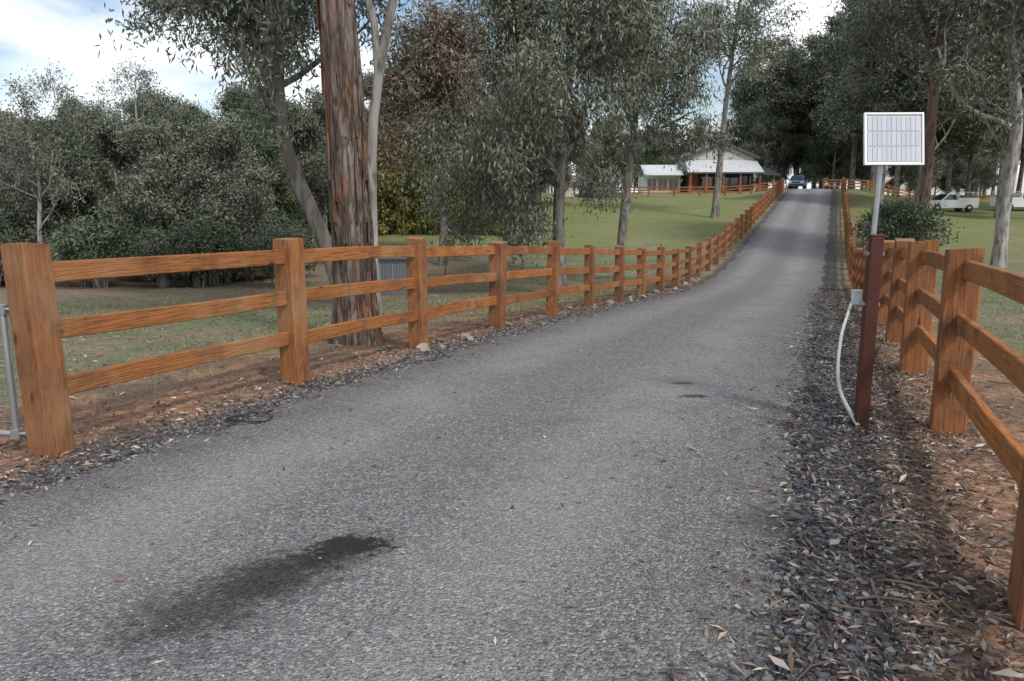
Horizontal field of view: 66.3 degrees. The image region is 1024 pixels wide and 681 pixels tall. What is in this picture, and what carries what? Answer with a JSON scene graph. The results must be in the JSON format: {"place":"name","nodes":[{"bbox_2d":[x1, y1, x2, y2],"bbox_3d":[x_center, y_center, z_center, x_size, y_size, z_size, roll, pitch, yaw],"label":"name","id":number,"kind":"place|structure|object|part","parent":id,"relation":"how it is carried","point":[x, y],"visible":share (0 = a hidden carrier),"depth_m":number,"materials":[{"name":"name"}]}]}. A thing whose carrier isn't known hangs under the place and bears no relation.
{"place":"outdoors","nodes":[
{"label":"outdoors","id":0,"kind":"place"},
{"bbox_2d":[0,189,831,680],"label":"road","id":1,"kind":"structure","parent":0,"point":[774,271],"depth_m":3.83,"materials":[{"name":"grey asphalt"}]},
{"bbox_2d":[225,412,272,422],"bbox_3d":[-1.950,0.573,5.822,0.347,0.034,0.277,0,11,0],"label":"wire coil","id":2,"kind":"object","parent":1,"relation":"on","point":[234,420],"visible":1,"depth_m":5.81,"materials":[{"name":"grey metal"}]},
{"bbox_2d":[0,313,809,680],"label":"road chippings","id":3,"kind":"object","parent":1,"relation":"on","point":[456,509],"visible":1,"depth_m":4.14,"materials":[{"name":"grey gravel"}]},
{"bbox_2d":[0,189,1023,680],"bbox_3d":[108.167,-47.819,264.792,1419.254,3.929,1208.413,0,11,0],"label":"ground","id":4,"kind":"structure","parent":0,"point":[672,221],"depth_m":9.56,"materials":[{"name":"brown soil"}]},
{"bbox_2d":[0,146,30,236],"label":"gum tree","id":5,"kind":"object","parent":4,"relation":"on","point":[3,193],"visible":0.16,"depth_m":30.70,"materials":[{"name":"green plant"}]},
{"bbox_2d":[0,108,58,211],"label":"gum tree","id":6,"kind":"object","parent":4,"relation":"on","point":[8,147],"visible":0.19,"depth_m":34.98,"materials":[{"name":"green plant"}]},
{"bbox_2d":[0,61,97,243],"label":"gum tree","id":7,"kind":"object","parent":4,"relation":"on","point":[35,166],"visible":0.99,"depth_m":26.07,"materials":[{"name":"green plant"}]},
{"bbox_2d":[14,118,122,239],"bbox_3d":[-16.533,-5.263,29.629,3.832,6.124,5.908,-5,12,-26],"label":"gum tree","id":8,"kind":"object","parent":4,"relation":"on","point":[63,209],"visible":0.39,"depth_m":29.23,"materials":[{"name":"green plant"}]},
{"bbox_2d":[47,94,128,197],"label":"gum tree","id":9,"kind":"object","parent":4,"relation":"on","point":[80,117],"visible":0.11,"depth_m":40.10,"materials":[{"name":"green plant"}]},
{"bbox_2d":[62,108,144,222],"bbox_3d":[-16.136,-5.842,32.571,5.356,7.248,5.538,-2,11,-13],"label":"gum tree","id":10,"kind":"object","parent":4,"relation":"on","point":[104,137],"visible":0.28,"depth_m":31.47,"materials":[{"name":"green plant"}]},
{"bbox_2d":[79,51,178,171],"bbox_3d":[-18.477,-9.347,38.942,5.600,9.911,5.719,-4,11,-23],"label":"gum tree","id":11,"kind":"object","parent":4,"relation":"on","point":[118,114],"visible":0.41,"depth_m":38.78,"materials":[{"name":"green plant"}]},
{"bbox_2d":[85,113,199,278],"bbox_3d":[-13.010,-5.055,28.423,3.747,6.105,4.563,4,11,20],"label":"gum tree","id":12,"kind":"object","parent":4,"relation":"on","point":[148,185],"visible":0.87,"depth_m":27.54,"materials":[{"name":"green plant"}]},
{"bbox_2d":[0,197,322,287],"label":"shrub thicket","id":13,"kind":"object","parent":4,"relation":"on","point":[89,239],"visible":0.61,"depth_m":25.44,"materials":[{"name":"green plant"}]},
{"bbox_2d":[122,86,204,165],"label":"gum tree","id":14,"kind":"object","parent":4,"relation":"on","point":[164,104],"visible":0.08,"depth_m":43.53,"materials":[{"name":"green plant"}]},
{"bbox_2d":[112,94,255,222],"bbox_3d":[-13.611,-6.376,33.265,6.006,8.126,6.209,-4,11,-21],"label":"gum tree","id":15,"kind":"object","parent":4,"relation":"on","point":[184,117],"visible":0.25,"depth_m":32.16,"materials":[{"name":"green plant"}]},
{"bbox_2d":[167,109,281,278],"bbox_3d":[-10.286,-5.125,28.264,3.872,6.309,4.715,-6,12,-30],"label":"gum tree","id":16,"kind":"object","parent":4,"relation":"on","point":[210,184],"visible":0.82,"depth_m":27.54,"materials":[{"name":"green plant"}]},
{"bbox_2d":[188,75,320,208],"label":"gum tree","id":17,"kind":"object","parent":4,"relation":"on","point":[226,106],"visible":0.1,"depth_m":42.61,"materials":[{"name":"green plant"}]},
{"bbox_2d":[224,109,318,241],"bbox_3d":[-10.197,-6.136,32.512,4.215,6.737,6.499,-3,11,-13],"label":"gum tree","id":18,"kind":"object","parent":4,"relation":"on","point":[287,203],"visible":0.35,"depth_m":31.98,"materials":[{"name":"green plant"}]},
{"bbox_2d":[235,95,329,232],"bbox_3d":[-9.896,-7.283,36.234,6.330,8.566,6.545,5,11,24],"label":"gum tree","id":19,"kind":"object","parent":4,"relation":"on","point":[316,181],"visible":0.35,"depth_m":35.56,"materials":[{"name":"green plant"}]},
{"bbox_2d":[92,0,502,301],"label":"gum tree","id":20,"kind":"object","parent":4,"relation":"on","point":[271,46],"visible":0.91,"depth_m":15.87,"materials":[{"name":"green plant"}]},
{"bbox_2d":[0,244,661,287],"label":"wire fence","id":21,"kind":"object","parent":4,"relation":"on","point":[310,274],"visible":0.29,"depth_m":29.26,"materials":[{"name":"grey metal"}]},
{"bbox_2d":[269,0,397,315],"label":"gum tree","id":22,"kind":"object","parent":4,"relation":"on","point":[380,47],"visible":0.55,"depth_m":13.04,"materials":[{"name":"grey plant"}]},
{"bbox_2d":[285,82,385,228],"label":"gum tree","id":23,"kind":"object","parent":4,"relation":"on","point":[315,102],"visible":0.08,"depth_m":41.98,"materials":[{"name":"green plant"}]},
{"bbox_2d":[0,290,689,501],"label":"gravel","id":24,"kind":"structure","parent":4,"relation":"on","point":[113,451],"depth_m":5.98,"materials":[{"name":"grey gravel"}]},
{"bbox_2d":[316,0,383,345],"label":"stringybark tree","id":25,"kind":"object","parent":4,"relation":"on","point":[350,216],"visible":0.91,"depth_m":9.58,"materials":[{"name":"brown plant"}]},
{"bbox_2d":[0,178,783,458],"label":"timber fence","id":26,"kind":"object","parent":4,"relation":"on","point":[33,274],"visible":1,"depth_m":6.92,"materials":[{"name":"brown wood"}]},
{"bbox_2d":[0,303,25,439],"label":"farm gate","id":27,"kind":"structure","parent":26,"relation":"attached to","point":[16,432],"depth_m":4.98,"materials":[{"name":"metal"}]},
{"bbox_2d":[362,66,421,192],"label":"gum tree","id":28,"kind":"object","parent":4,"relation":"on","point":[367,89],"visible":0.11,"depth_m":54.05,"materials":[{"name":"green plant"}]},
{"bbox_2d":[379,257,406,294],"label":"corrugated shed","id":29,"kind":"structure","parent":4,"relation":"on","point":[392,268],"depth_m":21.43,"materials":[{"name":"grey metal"}]},
{"bbox_2d":[304,136,541,235],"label":"bamboo hedge","id":30,"kind":"object","parent":4,"relation":"on","point":[391,197],"visible":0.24,"depth_m":44.50,"materials":[{"name":"green plant"}]},
{"bbox_2d":[365,0,524,265],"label":"rusty gum tree","id":31,"kind":"object","parent":4,"relation":"on","point":[438,41],"visible":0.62,"depth_m":31.24,"materials":[{"name":"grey plant"}]},
{"bbox_2d":[400,87,491,213],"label":"gum tree","id":32,"kind":"object","parent":4,"relation":"on","point":[443,156],"visible":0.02,"depth_m":53.19,"materials":[{"name":"green plant"}]},
{"bbox_2d":[449,83,553,223],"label":"gum tree","id":33,"kind":"object","parent":4,"relation":"on","point":[533,173],"visible":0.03,"depth_m":50.16,"materials":[{"name":"green plant"}]},
{"bbox_2d":[0,0,1023,218],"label":"distant trees","id":34,"kind":"object","parent":4,"relation":"on","point":[787,123],"visible":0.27,"depth_m":105.83,"materials":[{"name":"green plant"}]},
{"bbox_2d":[0,308,1023,680],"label":"fallen twigs","id":35,"kind":"object","parent":4,"relation":"on","point":[926,588],"visible":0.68,"depth_m":3.93,"materials":[{"name":"brown wood"}]},
{"bbox_2d":[0,258,1023,499],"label":"leaf litter","id":36,"kind":"object","parent":4,"relation":"on","point":[262,373],"visible":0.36,"depth_m":12.06,"materials":[{"name":"brown plant"}]},
{"bbox_2d":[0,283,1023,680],"bbox_3d":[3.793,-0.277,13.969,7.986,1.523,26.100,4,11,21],"label":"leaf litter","id":37,"kind":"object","parent":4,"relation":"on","point":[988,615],"visible":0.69,"depth_m":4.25,"materials":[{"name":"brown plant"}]},
{"bbox_2d":[416,276,697,351],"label":"verge rocks","id":38,"kind":"object","parent":4,"relation":"on","point":[425,346],"visible":0.78,"depth_m":11.98,"materials":[{"name":"grey stone"}]},
{"bbox_2d":[537,99,605,204],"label":"gum tree","id":39,"kind":"object","parent":4,"relation":"on","point":[568,177],"visible":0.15,"depth_m":61.56,"materials":[{"name":"green plant"}]},
{"bbox_2d":[393,0,753,286],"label":"drooping gum tree","id":40,"kind":"object","parent":4,"relation":"on","point":[539,89],"visible":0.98,"depth_m":20.64,"materials":[{"name":"green plant"}]},
{"bbox_2d":[565,175,615,196],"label":"garden shed","id":41,"kind":"structure","parent":4,"relation":"on","point":[570,191],"depth_m":75.54,"materials":[{"name":"metal"}]},
{"bbox_2d":[580,115,648,197],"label":"gum tree","id":42,"kind":"object","parent":4,"relation":"on","point":[610,152],"visible":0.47,"depth_m":75.16,"materials":[{"name":"green plant"}]},
{"bbox_2d":[562,0,757,281],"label":"drooping gum tree","id":43,"kind":"object","parent":4,"relation":"on","point":[692,139],"visible":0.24,"depth_m":24.59,"materials":[{"name":"green plant"}]},
{"bbox_2d":[638,175,714,191],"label":"white walls","id":44,"kind":"structure","parent":4,"relation":"on","point":[643,182],"depth_m":95.30,"materials":[{"name":"white paint"}]},
{"bbox_2d":[647,176,750,190],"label":"windows","id":45,"kind":"structure","parent":44,"relation":"attached to","point":[746,180],"depth_m":95.10,"materials":[{"name":"black glass"}]},
{"bbox_2d":[647,177,737,189],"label":"window frames","id":46,"kind":"structure","parent":45,"relation":"attached to","point":[677,178],"depth_m":95.10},
{"bbox_2d":[637,160,763,175],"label":"verandah roof","id":47,"kind":"structure","parent":44,"relation":"on","point":[728,165],"depth_m":93.91,"materials":[{"name":"white metal"}]},
{"bbox_2d":[687,166,780,175],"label":"side roof","id":48,"kind":"structure","parent":47,"relation":"attached to","point":[767,171],"depth_m":92.28,"materials":[{"name":"grey metal"}]},
{"bbox_2d":[687,174,774,193],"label":"brick pillars","id":49,"kind":"structure","parent":44,"relation":"on","point":[692,180],"depth_m":92.80,"materials":[{"name":"brown brick"}]},
{"bbox_2d":[616,181,777,195],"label":"timber fence","id":50,"kind":"object","parent":4,"relation":"on","point":[699,190],"visible":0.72,"depth_m":78.88,"materials":[{"name":"wood"}]},
{"bbox_2d":[680,172,753,191],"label":"walls","id":51,"kind":"structure","parent":4,"relation":"on","point":[684,182],"depth_m":95.08,"materials":[{"name":"brown brick"}]},
{"bbox_2d":[675,146,754,171],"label":"gable wall","id":52,"kind":"structure","parent":51,"relation":"on","point":[702,156],"depth_m":94.52,"materials":[{"name":"white paint"}]},
{"bbox_2d":[671,142,759,161],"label":"roof","id":53,"kind":"structure","parent":52,"relation":"on","point":[756,157],"depth_m":94.03,"materials":[{"name":"grey metal"}]},
{"bbox_2d":[671,0,813,217],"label":"gum tree","id":54,"kind":"object","parent":4,"relation":"on","point":[745,14],"visible":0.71,"depth_m":50.64,"materials":[{"name":"green plant"}]},
{"bbox_2d":[562,385,1023,680],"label":"leaf litter","id":55,"kind":"object","parent":4,"relation":"on","point":[1003,672],"visible":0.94,"depth_m":3.17,"materials":[{"name":"brown plant"}]},
{"bbox_2d":[788,175,806,188],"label":"parked car","id":56,"kind":"object","parent":4,"relation":"on","point":[797,180],"visible":0.98,"depth_m":92.95,"materials":[{"name":"paint"}]},
{"bbox_2d":[669,290,1023,680],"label":"gravel","id":57,"kind":"structure","parent":4,"relation":"on","point":[781,631],"depth_m":3.55,"materials":[{"name":"grey gravel"}]},
{"bbox_2d":[836,303,860,426],"bbox_3d":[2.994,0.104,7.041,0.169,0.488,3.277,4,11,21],"label":"conduit hose","id":58,"kind":"object","parent":4,"relation":"on","point":[846,405],"visible":0.99,"depth_m":6.42,"materials":[{"name":"grey plastic"}]},
{"bbox_2d":[846,201,905,239],"bbox_3d":[18.819,-5.803,39.603,3.698,2.461,3.422,8,13,36],"label":"shrub","id":59,"kind":"object","parent":4,"relation":"on","point":[859,224],"visible":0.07,"depth_m":39.96,"materials":[{"name":"green plant"}]},
{"bbox_2d":[851,112,923,429],"bbox_3d":[2.580,-0.331,5.480,0.403,2.446,0.180,2,11,8],"label":"solar panel post","id":60,"kind":"object","parent":4,"relation":"on","point":[893,138],"visible":0.91,"depth_m":5.35,"materials":[{"name":"metal"}]},
{"bbox_2d":[822,178,995,201],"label":"timber fence","id":61,"kind":"object","parent":4,"relation":"on","point":[866,187],"visible":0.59,"depth_m":85.39,"materials":[{"name":"brown wood"}]},
{"bbox_2d":[856,195,964,246],"bbox_3d":[17.735,-5.077,35.776,4.278,3.076,4.622,1,11,4],"label":"shrub","id":62,"kind":"object","parent":4,"relation":"on","point":[912,216],"visible":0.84,"depth_m":34.94,"materials":[{"name":"green plant"}]},
{"bbox_2d":[819,0,1023,239],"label":"gum tree","id":63,"kind":"object","parent":4,"relation":"on","point":[867,25],"visible":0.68,"depth_m":36.48,"materials":[{"name":"green plant"}]},
{"bbox_2d":[841,177,1023,630],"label":"timber fence","id":64,"kind":"object","parent":4,"relation":"on","point":[911,304],"visible":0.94,"depth_m":5.40,"materials":[{"name":"brown wood"}]},
{"bbox_2d":[845,0,1023,267],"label":"gum tree","id":65,"kind":"object","parent":4,"relation":"on","point":[1014,46],"visible":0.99,"depth_m":31.24,"materials":[{"name":"green plant"}]},
{"bbox_2d":[930,192,979,211],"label":"pickup truck","id":66,"kind":"object","parent":4,"relation":"on","point":[956,202],"visible":0.78,"depth_m":74.03,"materials":[{"name":"paint"}]},
{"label":"windows","id":67,"kind":"part","parent":66,"relation":"part of","materials":[{"name":"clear glass"}]},
{"bbox_2d":[990,193,1023,209],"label":"pickup truck","id":68,"kind":"object","parent":4,"relation":"on","point":[1018,200],"visible":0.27,"depth_m":74.99,"materials":[{"name":"paint"}]},
{"bbox_2d":[0,254,1023,429],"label":"grass","id":69,"kind":"structure","parent":0,"point":[385,299],"depth_m":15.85,"materials":[{"name":"green plant"}]},
{"bbox_2d":[0,0,1023,194],"label":"sky","id":70,"kind":"structure","parent":0,"point":[35,34],"materials":[{"name":"white"}]}
]}

